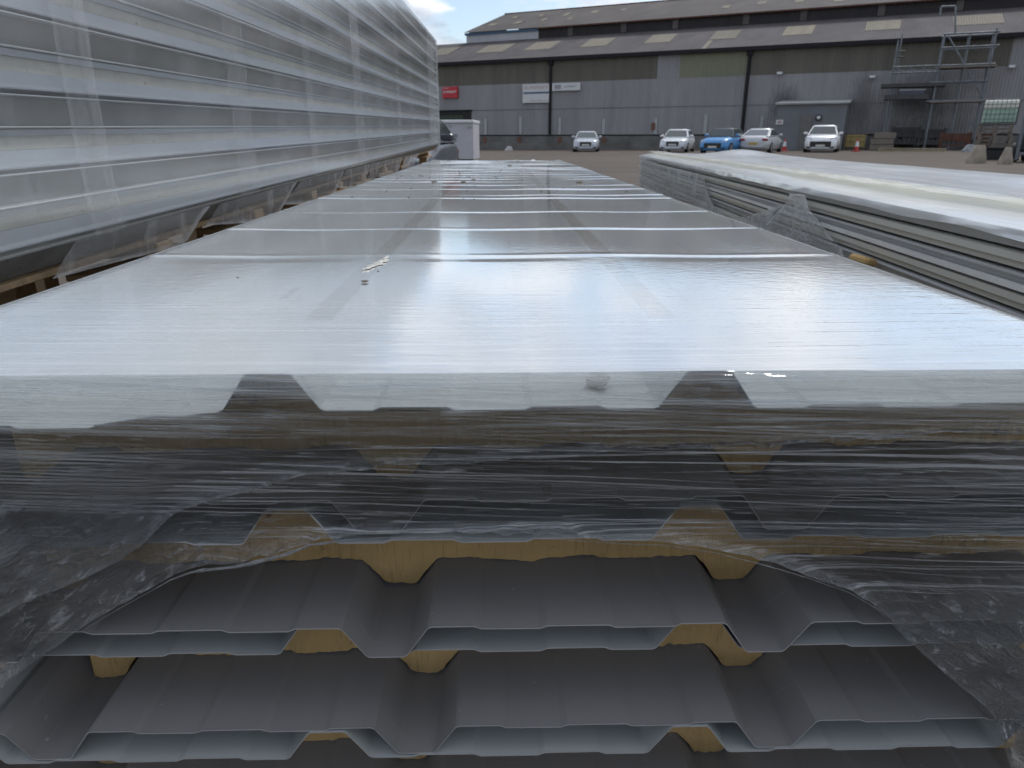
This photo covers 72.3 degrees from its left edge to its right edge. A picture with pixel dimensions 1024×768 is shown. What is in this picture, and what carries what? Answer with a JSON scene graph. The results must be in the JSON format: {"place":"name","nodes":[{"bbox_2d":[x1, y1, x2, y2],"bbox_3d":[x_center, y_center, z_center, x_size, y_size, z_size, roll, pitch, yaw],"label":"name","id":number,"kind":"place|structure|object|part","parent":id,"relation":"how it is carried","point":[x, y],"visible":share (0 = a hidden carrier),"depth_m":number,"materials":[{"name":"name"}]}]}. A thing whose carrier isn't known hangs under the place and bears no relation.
{"place":"outdoors","nodes":[
{"label":"outdoors","id":0,"kind":"place"},
{"bbox_2d":[0,149,1023,767],"bbox_3d":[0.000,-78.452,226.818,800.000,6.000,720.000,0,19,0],"label":"yard ground","id":1,"kind":"structure","parent":0,"point":[620,163],"depth_m":31.52,"materials":[{"name":"grey concrete"}]},
{"bbox_2d":[0,239,178,304],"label":"trestle","id":2,"kind":"object","parent":1,"relation":"on","point":[18,293],"visible":0.16,"depth_m":1.97,"materials":[{"name":"brown wood"}]},
{"bbox_2d":[35,208,269,292],"bbox_3d":[-1.478,-0.358,2.882,0.980,0.702,0.560,0,19,0],"label":"trestle","id":3,"kind":"object","parent":1,"relation":"on","point":[51,282],"visible":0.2,"depth_m":2.73,"materials":[{"name":"wood"}]},
{"bbox_2d":[0,148,436,292],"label":"timber rail","id":4,"kind":"object","parent":3,"relation":"on","point":[20,281],"visible":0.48,"depth_m":1.90,"materials":[{"name":"brown wood"}]},
{"bbox_2d":[0,143,438,281],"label":"bottom sheet","id":5,"kind":"object","parent":4,"relation":"on","point":[18,262],"visible":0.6,"depth_m":1.88,"materials":[{"name":"plastic"}]},
{"bbox_2d":[0,137,438,252],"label":"wall panel","id":6,"kind":"structure","parent":5,"relation":"on","point":[21,227],"depth_m":1.85,"materials":[{"name":"metal"}]},
{"bbox_2d":[0,132,438,210],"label":"wall panel","id":7,"kind":"structure","parent":6,"relation":"on","point":[24,187],"depth_m":1.88,"materials":[{"name":"metal"}]},
{"bbox_2d":[0,126,438,170],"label":"wall panel","id":8,"kind":"structure","parent":7,"relation":"on","point":[21,148],"depth_m":1.85,"materials":[{"name":"metal"}]},
{"bbox_2d":[0,93,438,127],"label":"wall panel","id":9,"kind":"structure","parent":8,"relation":"on","point":[26,111],"depth_m":1.88,"materials":[{"name":"metal"}]},
{"bbox_2d":[0,47,438,120],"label":"wall panel","id":10,"kind":"structure","parent":9,"relation":"on","point":[27,73],"depth_m":1.85,"materials":[{"name":"metal"}]},
{"bbox_2d":[0,10,438,114],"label":"wall panel","id":11,"kind":"structure","parent":10,"relation":"on","point":[27,33],"depth_m":1.87,"materials":[{"name":"metal"}]},
{"bbox_2d":[0,0,438,109],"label":"wall panel","id":12,"kind":"structure","parent":11,"relation":"on","point":[108,17],"depth_m":2.02,"materials":[{"name":"metal"}]},
{"bbox_2d":[110,0,437,103],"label":"wall panel","id":13,"kind":"structure","parent":12,"relation":"on","point":[187,12],"depth_m":2.61,"materials":[{"name":"painted sheet metal"},{"name":"plastic film"}]},
{"bbox_2d":[188,0,436,97],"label":"wall panel","id":14,"kind":"structure","parent":13,"relation":"on","point":[247,13],"depth_m":3.17,"materials":[{"name":"painted sheet metal"},{"name":"plastic film"}]},
{"bbox_2d":[243,0,437,92],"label":"wall panel","id":15,"kind":"structure","parent":14,"relation":"on","point":[287,12],"depth_m":3.74,"materials":[{"name":"painted sheet metal"},{"name":"plastic film"}]},
{"bbox_2d":[281,0,436,86],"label":"wall panel","id":16,"kind":"structure","parent":15,"relation":"on","point":[317,12],"depth_m":4.25,"materials":[{"name":"painted sheet metal"},{"name":"plastic film"}]},
{"bbox_2d":[310,0,435,78],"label":"wall panel","id":17,"kind":"structure","parent":16,"relation":"on","point":[335,10],"depth_m":4.79,"materials":[{"name":"painted sheet metal"},{"name":"plastic film"}]},
{"bbox_2d":[331,0,437,75],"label":"wall panel","id":18,"kind":"structure","parent":17,"relation":"on","point":[353,9],"depth_m":5.25,"materials":[{"name":"painted sheet metal"},{"name":"plastic film"}]},
{"bbox_2d":[350,0,436,69],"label":"wall panel","id":19,"kind":"structure","parent":18,"relation":"on","point":[364,6],"depth_m":5.75,"materials":[{"name":"painted sheet metal"},{"name":"plastic film"}]},
{"bbox_2d":[364,0,436,63],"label":"wall panel","id":20,"kind":"structure","parent":19,"relation":"on","point":[380,9],"depth_m":6.11,"materials":[{"name":"painted sheet metal"},{"name":"plastic film"}]},
{"bbox_2d":[377,0,435,55],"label":"wall panel","id":21,"kind":"structure","parent":20,"relation":"on","point":[390,9],"depth_m":6.52,"materials":[{"name":"metal"}]},
{"bbox_2d":[386,0,435,51],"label":"wall panel","id":22,"kind":"structure","parent":21,"relation":"on","point":[396,6],"depth_m":6.86,"materials":[{"name":"metal"}]},
{"bbox_2d":[395,0,435,45],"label":"wall panel","id":23,"kind":"structure","parent":22,"relation":"on","point":[407,10],"depth_m":7.30,"materials":[{"name":"metal"}]},
{"bbox_2d":[53,0,439,278],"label":"stretch film","id":24,"kind":"object","parent":23,"relation":"on","point":[185,238],"visible":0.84,"depth_m":3.02,"materials":[{"name":"clear plastic"}]},
{"bbox_2d":[182,181,352,242],"bbox_3d":[-1.488,-0.852,4.260,0.980,0.724,0.560,0,19,0],"label":"trestle","id":25,"kind":"object","parent":1,"relation":"on","point":[269,208],"visible":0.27,"depth_m":4.15,"materials":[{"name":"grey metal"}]},
{"bbox_2d":[214,190,325,223],"bbox_3d":[-1.484,-0.645,3.682,0.980,0.715,0.560,0,19,0],"label":"trestle","id":26,"kind":"object","parent":1,"relation":"on","point":[311,195],"visible":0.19,"depth_m":3.53,"materials":[{"name":"brown wood"}]},
{"bbox_2d":[274,166,392,212],"bbox_3d":[-1.500,-1.406,5.802,0.980,0.750,0.560,0,19,0],"label":"trestle","id":27,"kind":"object","parent":1,"relation":"on","point":[382,171],"visible":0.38,"depth_m":5.64,"materials":[{"name":"brown wood"}]},
{"bbox_2d":[342,174,372,185],"bbox_3d":[-1.493,-1.084,4.906,0.980,0.735,0.560,0,19,0],"label":"trestle","id":28,"kind":"object","parent":1,"relation":"on","point":[357,180],"visible":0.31,"depth_m":4.75,"materials":[{"name":"wood"}]},
{"bbox_2d":[387,160,409,172],"bbox_3d":[-1.507,-1.776,6.831,0.980,0.767,0.560,0,19,0],"label":"trestle","id":29,"kind":"object","parent":1,"relation":"on","point":[394,167],"visible":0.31,"depth_m":6.67,"materials":[{"name":"wood"}]},
{"bbox_2d":[387,152,431,174],"bbox_3d":[-1.522,-2.512,8.883,0.980,0.801,0.560,0,19,0],"label":"trestle","id":30,"kind":"object","parent":1,"relation":"on","point":[423,157],"visible":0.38,"depth_m":8.73,"materials":[{"name":"brown wood"}]},
{"bbox_2d":[363,120,458,178],"bbox_3d":[-2.100,-4.468,13.683,2.120,1.396,4.342,1,19,3],"label":"car","id":31,"kind":"object","parent":1,"relation":"on","point":[447,149],"visible":0.14,"depth_m":13.05,"materials":[{"name":"grey paint"}]},
{"bbox_3d":[-1.359,-4.993,13.862,0.184,0.336,2.407,1,19,3],"label":"side window","id":32,"kind":"part","parent":31,"relation":"part of","materials":[{"name":"glass"}]},
{"bbox_2d":[442,120,479,158],"bbox_3d":[-3.315,-11.622,33.354,3.330,1.699,2.580,1,19,4],"label":"store cabin","id":33,"kind":"object","parent":1,"relation":"on","point":[465,133],"visible":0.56,"depth_m":32.15,"materials":[{"name":"white paint"}]},
{"bbox_2d":[505,146,512,150],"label":"sack","id":34,"kind":"object","parent":1,"relation":"on","point":[508,148],"visible":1,"depth_m":57.93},
{"bbox_2d":[572,131,601,151],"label":"car","id":35,"kind":"object","parent":1,"relation":"on","point":[586,140],"visible":0.98,"depth_m":49.73,"materials":[{"name":"silver metal"}]},
{"bbox_2d":[659,129,694,151],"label":"car","id":36,"kind":"object","parent":1,"relation":"on","point":[679,139],"visible":1,"depth_m":46.09,"materials":[{"name":"white paint"}]},
{"bbox_2d":[700,128,743,152],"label":"car","id":37,"kind":"object","parent":1,"relation":"on","point":[720,139],"visible":0.77,"depth_m":42.08,"materials":[{"name":"blue paint"}]},
{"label":"side window","id":38,"kind":"part","parent":37,"relation":"part of","materials":[{"name":"black glass"}]},
{"bbox_2d":[437,0,1023,148],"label":"warehouse","id":39,"kind":"structure","parent":1,"relation":"on","point":[647,74],"depth_m":56.09,"materials":[{"name":"metal"}]},
{"bbox_2d":[442,87,458,97],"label":"wall sign","id":40,"kind":"object","parent":39,"relation":"attached to","point":[449,92],"visible":1,"depth_m":64.42,"materials":[{"name":"red plastic"}]},
{"bbox_2d":[439,111,470,119],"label":"doorway","id":41,"kind":"structure","parent":39,"relation":"in","point":[466,114],"depth_m":64.80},
{"bbox_2d":[523,84,548,102],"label":"wall sign","id":42,"kind":"object","parent":39,"relation":"attached to","point":[535,93],"visible":1,"depth_m":60.93,"materials":[{"name":"grey"}]},
{"bbox_2d":[552,82,580,90],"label":"wall sign","id":43,"kind":"object","parent":39,"relation":"attached to","point":[565,86],"visible":1,"depth_m":59.64,"materials":[{"name":"grey"}]},
{"bbox_2d":[739,128,782,152],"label":"car","id":44,"kind":"object","parent":1,"relation":"on","point":[767,139],"visible":0.95,"depth_m":42.60,"materials":[{"name":"silver metal"}]},
{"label":"rear window","id":45,"kind":"part","parent":44,"relation":"part of","materials":[{"name":"grey glass"}]},
{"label":"side window","id":46,"kind":"part","parent":44,"relation":"part of","materials":[{"name":"black glass"}]},
{"bbox_2d":[781,139,787,150],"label":"traffic cone","id":47,"kind":"object","parent":1,"relation":"on","point":[784,147],"visible":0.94,"depth_m":47.50,"materials":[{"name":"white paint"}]},
{"bbox_2d":[775,99,852,149],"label":"shed","id":48,"kind":"structure","parent":1,"relation":"on","point":[799,121],"depth_m":49.13,"materials":[{"name":"grey metal"}]},
{"bbox_2d":[797,115,811,149],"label":"door","id":49,"kind":"structure","parent":48,"relation":"in","point":[806,120],"depth_m":49.18,"materials":[{"name":"grey metal"}]},
{"bbox_2d":[815,114,821,120],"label":"bulkhead lamp","id":50,"kind":"object","parent":48,"relation":"attached to","point":[818,117],"visible":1,"depth_m":48.51,"materials":[{"name":"black plastic"}]},
{"bbox_2d":[803,125,842,151],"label":"car","id":51,"kind":"object","parent":1,"relation":"on","point":[822,137],"visible":1,"depth_m":42.65,"materials":[{"name":"white paint"}]},
{"bbox_2d":[843,134,866,149],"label":"crate","id":52,"kind":"object","parent":1,"relation":"on","point":[850,141],"visible":0.91,"depth_m":49.06,"materials":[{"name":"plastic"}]},
{"bbox_2d":[851,139,860,151],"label":"traffic cone","id":53,"kind":"object","parent":1,"relation":"on","point":[856,148],"visible":1,"depth_m":44.28,"materials":[{"name":"white paint"}]},
{"bbox_2d":[869,133,895,149],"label":"timber stack","id":54,"kind":"object","parent":1,"relation":"on","point":[882,141],"visible":0.91,"depth_m":46.73,"materials":[{"name":"wood"}]},
{"bbox_2d":[890,126,921,147],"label":"stillage","id":55,"kind":"object","parent":1,"relation":"on","point":[905,135],"visible":0.72,"depth_m":49.73,"materials":[{"name":"metal"}]},
{"bbox_2d":[877,148,946,151],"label":"timber beam","id":56,"kind":"structure","parent":1,"relation":"on","point":[911,149],"depth_m":42.51,"materials":[{"name":"wood"}]},
{"bbox_2d":[913,128,946,147],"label":"stillage","id":57,"kind":"object","parent":1,"relation":"on","point":[933,135],"visible":0.68,"depth_m":49.08,"materials":[{"name":"metal"}]},
{"bbox_2d":[880,5,1000,149],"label":"scaffold","id":58,"kind":"object","parent":1,"relation":"on","point":[988,65],"visible":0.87,"depth_m":46.72,"materials":[{"name":"metal"}]},
{"bbox_2d":[938,132,971,147],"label":"stillage","id":59,"kind":"object","parent":1,"relation":"on","point":[954,139],"visible":0.86,"depth_m":45.36,"materials":[{"name":"metal"}]},
{"bbox_2d":[961,144,974,151],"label":"plastic sheeting","id":60,"kind":"object","parent":1,"relation":"on","point":[968,147],"visible":0.76,"depth_m":40.63,"materials":[{"name":"white plastic"}]},
{"bbox_2d":[962,134,989,148],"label":"stillage","id":61,"kind":"object","parent":1,"relation":"on","point":[982,135],"visible":0.12,"depth_m":47.93,"materials":[{"name":"metal"}]},
{"bbox_2d":[966,145,986,163],"bbox_3d":[16.390,-8.094,24.696,0.528,0.620,0.408,0,19,0],"label":"concrete block","id":62,"kind":"object","parent":1,"relation":"on","point":[977,154],"depth_m":24.58,"materials":[{"name":"grey concrete"}]},
{"bbox_2d":[986,148,1004,159],"bbox_3d":[19.468,-9.375,28.531,1.040,0.455,0.980,12,22,30],"label":"crate","id":63,"kind":"object","parent":1,"relation":"on","point":[993,153],"visible":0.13,"depth_m":28.12,"materials":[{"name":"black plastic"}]},
{"bbox_2d":[975,144,1010,147],"bbox_3d":[19.468,-9.660,28.431,1.200,0.140,1.000,12,22,30],"label":"pallet","id":64,"kind":"object","parent":63,"relation":"on","point":[993,145],"visible":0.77,"depth_m":28.04,"materials":[{"name":"wood"}]},
{"bbox_2d":[975,140,1012,143],"bbox_3d":[19.462,-9.789,28.365,1.200,0.140,1.000,11,22,28],"label":"pallet","id":65,"kind":"object","parent":64,"relation":"on","point":[994,141],"visible":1,"depth_m":28.00,"materials":[{"name":"wood"}]},
{"bbox_2d":[977,136,1013,139],"bbox_3d":[19.492,-9.922,28.312,1.200,0.140,1.000,11,22,30],"label":"pallet","id":66,"kind":"object","parent":65,"relation":"on","point":[995,137],"visible":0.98,"depth_m":28.04,"materials":[{"name":"wood"}]},
{"bbox_2d":[976,132,1012,135],"bbox_3d":[19.471,-10.078,28.324,1.200,0.140,1.000,11,22,29],"label":"pallet","id":67,"kind":"object","parent":66,"relation":"on","point":[995,134],"visible":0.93,"depth_m":27.92,"materials":[{"name":"wood"}]},
{"bbox_2d":[976,129,1011,132],"bbox_3d":[19.442,-10.216,28.287,1.200,0.140,1.000,13,23,32],"label":"pallet","id":68,"kind":"object","parent":67,"relation":"on","point":[992,131],"visible":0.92,"depth_m":28.08,"materials":[{"name":"wood"}]},
{"bbox_2d":[977,125,1013,128],"bbox_3d":[19.458,-10.344,28.219,1.200,0.140,1.000,13,23,32],"label":"pallet","id":69,"kind":"object","parent":68,"relation":"on","point":[994,127],"visible":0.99,"depth_m":27.83,"materials":[{"name":"wood"}]},
{"bbox_2d":[979,98,1021,124],"bbox_3d":[19.488,-10.854,28.012,1.219,0.955,1.019,12,22,30],"label":"caged tank","id":70,"kind":"object","parent":69,"relation":"on","point":[997,112],"visible":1,"depth_m":27.65,"materials":[{"name":"green plastic"}]},
{"bbox_2d":[997,147,1012,164],"bbox_3d":[16.686,-7.701,23.672,0.337,0.550,0.350,0,19,0],"label":"concrete block","id":71,"kind":"object","parent":1,"relation":"on","point":[1006,158],"depth_m":23.58,"materials":[{"name":"grey concrete"}]},
{"bbox_2d":[403,0,658,44],"label":"sky","id":72,"kind":"structure","parent":0,"point":[447,21],"materials":[{"name":"white"}]},
{"bbox_2d":[899,89,925,94],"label":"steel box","id":73,"kind":"object","parent":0,"point":[910,91],"visible":0.91,"depth_m":47.61,"materials":[{"name":"grey metal"}]},
{"bbox_2d":[1011,118,1023,161],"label":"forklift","id":74,"kind":"object","parent":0,"point":[1017,148],"visible":0.71,"depth_m":25.40,"materials":[{"name":"grey metal"}]},
{"bbox_3d":[1.522,-0.663,3.440,1.064,0.062,6.500,1,19,3],"label":"cladding panel","id":75,"kind":"object","parent":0,"visible":0},
{"bbox_3d":[1.522,-0.725,3.418,1.064,0.063,6.500,1,19,3],"label":"cladding panel","id":76,"kind":"object","parent":75,"relation":"on","visible":0},
{"bbox_2d":[639,178,720,214],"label":"cladding panel","id":77,"kind":"structure","parent":76,"relation":"on","point":[648,185],"depth_m":5.21,"materials":[{"name":"metal"}]},
{"bbox_2d":[639,171,1023,317],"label":"cladding panel","id":78,"kind":"structure","parent":77,"relation":"on","point":[727,209],"depth_m":2.16,"materials":[{"name":"metal"}]},
{"bbox_2d":[639,163,1023,310],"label":"cladding panel","id":79,"kind":"structure","parent":78,"relation":"on","point":[1000,282],"depth_m":1.63,"materials":[{"name":"metal"}]},
{"bbox_2d":[640,158,1023,269],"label":"cladding panel","id":80,"kind":"structure","parent":79,"relation":"on","point":[984,245],"depth_m":1.63,"materials":[{"name":"metal"}]},
{"bbox_2d":[639,149,1023,256],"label":"stretch film","id":81,"kind":"object","parent":80,"relation":"on","point":[991,202],"visible":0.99,"depth_m":2.17,"materials":[{"name":"plastic"}]},
{"bbox_2d":[849,254,877,266],"bbox_3d":[0.861,-0.304,1.719,0.040,0.018,0.060,4,22,-25],"label":"foam scrap","id":82,"kind":"object","parent":78,"relation":"on","point":[872,262],"visible":0.86,"depth_m":1.70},
{"bbox_3d":[-0.005,0.518,0.980,1.040,0.293,0.120,0,19,-1],"label":"bearer","id":83,"kind":"object","parent":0,"visible":0},
{"bbox_2d":[39,726,1023,767],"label":"roof panel","id":84,"kind":"structure","parent":83,"relation":"on","point":[688,747],"depth_m":0.76,"materials":[{"name":"metal"}]},
{"bbox_2d":[0,656,1023,763],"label":"roof panel","id":85,"kind":"structure","parent":84,"relation":"on","point":[132,747],"depth_m":0.67,"materials":[{"name":"metal"}]},
{"bbox_2d":[0,624,1023,759],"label":"roof panel","id":86,"kind":"structure","parent":85,"relation":"on","point":[311,680],"depth_m":0.69,"materials":[{"name":"painted sheet metal"},{"name":"yellow foam"}]},
{"bbox_2d":[0,160,1023,767],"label":"stretch film","id":87,"kind":"object","parent":86,"relation":"on","point":[494,270],"visible":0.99,"depth_m":0.70,"materials":[{"name":"clear plastic"}]},
{"bbox_2d":[362,255,388,269],"bbox_3d":[-0.186,-0.168,0.968,0.019,0.004,0.100,3,19,8],"label":"torn tape","id":88,"kind":"object","parent":87,"relation":"on","point":[381,261],"visible":1,"depth_m":0.96,"materials":[{"name":"white plastic"}]},
{"bbox_2d":[237,168,646,277],"bbox_3d":[-0.059,-0.828,2.856,0.945,0.006,4.181,0,19,-1],"label":"grit","id":89,"kind":"object","parent":87,"relation":"on","point":[463,198],"visible":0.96,"depth_m":2.48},
{"bbox_2d":[0,545,1023,657],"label":"roof panel","id":90,"kind":"structure","parent":86,"relation":"on","point":[165,643],"depth_m":0.64,"materials":[{"name":"metal"}]},
{"bbox_2d":[0,522,1023,662],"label":"roof panel","id":91,"kind":"structure","parent":90,"relation":"on","point":[393,599],"depth_m":0.67,"materials":[{"name":"painted sheet metal"},{"name":"yellow foam"}]},
{"bbox_2d":[0,427,1023,547],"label":"roof panel","id":92,"kind":"structure","parent":91,"relation":"on","point":[930,517],"depth_m":0.60,"materials":[{"name":"metal"}]},
{"bbox_2d":[0,406,1023,533],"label":"roof panel","id":93,"kind":"structure","parent":92,"relation":"on","point":[370,438],"depth_m":0.65,"materials":[{"name":"painted sheet metal"},{"name":"yellow foam"}]},
{"bbox_2d":[0,370,1023,429],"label":"roof panel","id":94,"kind":"structure","parent":93,"relation":"on","point":[89,411],"depth_m":0.58,"materials":[{"name":"metal"}]},
{"bbox_2d":[586,372,609,388],"bbox_3d":[0.071,-0.004,0.581,0.018,0.012,0.026,10,21,25],"label":"foam scrap","id":95,"kind":"object","parent":94,"relation":"on","point":[596,384],"visible":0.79,"depth_m":0.57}
]}

